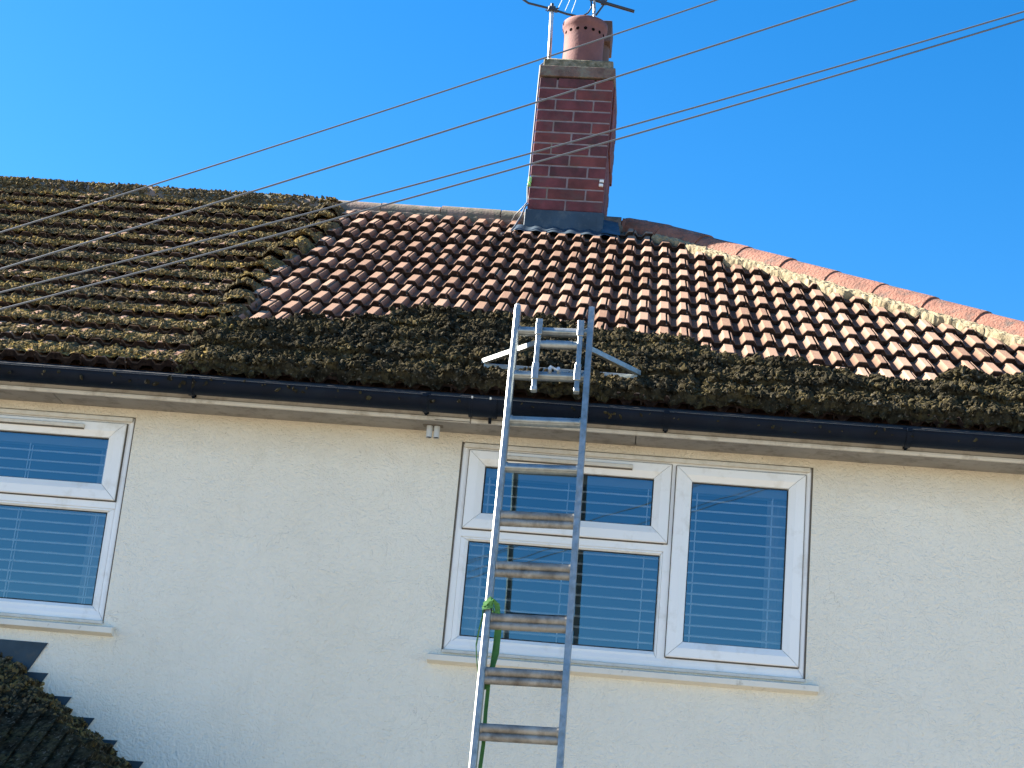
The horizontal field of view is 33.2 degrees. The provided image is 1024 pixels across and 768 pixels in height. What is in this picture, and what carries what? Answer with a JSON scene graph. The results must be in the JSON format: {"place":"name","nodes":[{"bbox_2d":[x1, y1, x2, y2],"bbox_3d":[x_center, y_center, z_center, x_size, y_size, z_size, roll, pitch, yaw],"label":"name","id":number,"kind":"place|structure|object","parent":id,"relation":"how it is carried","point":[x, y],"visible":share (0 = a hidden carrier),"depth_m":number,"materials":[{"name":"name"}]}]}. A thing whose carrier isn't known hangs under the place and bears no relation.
{"place":"outdoors","nodes":[
{"label":"outdoors","id":0,"kind":"place"},
{"bbox_2d":[0,0,716,232],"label":"overhead cable","id":1,"kind":"object","parent":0,"point":[356,119],"visible":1,"depth_m":5.26,"materials":[{"name":"black rubber"}]},
{"bbox_2d":[0,0,856,269],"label":"overhead cable","id":2,"kind":"object","parent":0,"point":[67,248],"visible":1,"depth_m":5.45,"materials":[{"name":"black rubber"}]},
{"bbox_2d":[0,18,1023,309],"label":"overhead cable","id":3,"kind":"object","parent":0,"point":[508,170],"visible":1,"depth_m":5.51,"materials":[{"name":"black rubber"}]},
{"bbox_2d":[0,11,1023,292],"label":"overhead cable","id":4,"kind":"object","parent":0,"point":[506,159],"visible":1,"depth_m":5.53,"materials":[{"name":"black rubber"}]},
{"bbox_2d":[0,0,1023,320],"label":"sky","id":5,"kind":"structure","parent":0,"point":[906,172],"materials":[{"name":"blue"}]},
{"label":"ground","id":6,"kind":"structure","parent":0,"visible":0},
{"bbox_2d":[0,15,1023,767],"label":"house","id":7,"kind":"structure","parent":6,"relation":"on","point":[234,571],"depth_m":8.24,"materials":[{"name":"paint"}]},
{"bbox_2d":[0,408,135,636],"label":"window","id":8,"kind":"structure","parent":7,"relation":"in","point":[112,435],"depth_m":8.41,"materials":[{"name":"white plastic"}]},
{"bbox_2d":[0,639,142,767],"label":"porch","id":9,"kind":"object","parent":7,"relation":"attached to","point":[40,727],"visible":1,"depth_m":7.64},
{"bbox_2d":[0,176,344,375],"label":"roof moss","id":10,"kind":"object","parent":7,"relation":"on","point":[305,245],"visible":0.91,"depth_m":10.29,"materials":[{"name":"green plant"}]},
{"bbox_2d":[0,219,1023,441],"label":"moss debris","id":11,"kind":"object","parent":7,"relation":"on","point":[437,345],"visible":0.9,"depth_m":8.51,"materials":[{"name":"green plant"}]},
{"bbox_2d":[500,38,550,233],"bbox_3d":[0.105,-1.722,11.815,0.169,1.677,0.427,3,-17,8],"label":"aerial cable","id":12,"kind":"object","parent":7,"relation":"attached to","point":[523,210],"visible":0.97,"depth_m":11.86,"materials":[{"name":"white plastic"}]},
{"bbox_2d":[523,0,575,58],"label":"television aerial","id":13,"kind":"object","parent":7,"relation":"attached to","point":[552,8],"visible":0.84,"depth_m":12.29,"materials":[{"name":"metal"}]},
{"bbox_2d":[584,0,634,16],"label":"television aerial","id":14,"kind":"object","parent":7,"relation":"attached to","point":[603,3],"visible":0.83,"depth_m":12.51,"materials":[{"name":"metal"}]},
{"bbox_2d":[427,442,818,695],"bbox_3d":[0.560,0.873,8.238,1.816,1.105,0.260,4,-17,4],"label":"window","id":15,"kind":"structure","parent":7,"relation":"in","point":[672,482],"depth_m":8.20,"materials":[{"name":"white plastic"}]},
{"bbox_2d":[468,303,594,767],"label":"ladder","id":16,"kind":"object","parent":6,"relation":"on","point":[522,677],"visible":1,"depth_m":7.51,"materials":[{"name":"metal"}]},
{"bbox_2d":[475,596,500,767],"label":"webbing strap","id":17,"kind":"object","parent":16,"relation":"attached to","point":[490,602],"visible":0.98,"depth_m":7.35,"materials":[{"name":"green fabric"}]},
{"bbox_2d":[481,318,640,393],"bbox_3d":[0.225,-0.080,8.264,0.790,0.402,0.490,4,-17,4],"label":"ladder stand off","id":18,"kind":"object","parent":16,"relation":"attached to","point":[538,344],"visible":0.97,"depth_m":8.16,"materials":[{"name":"metal"}]}
]}

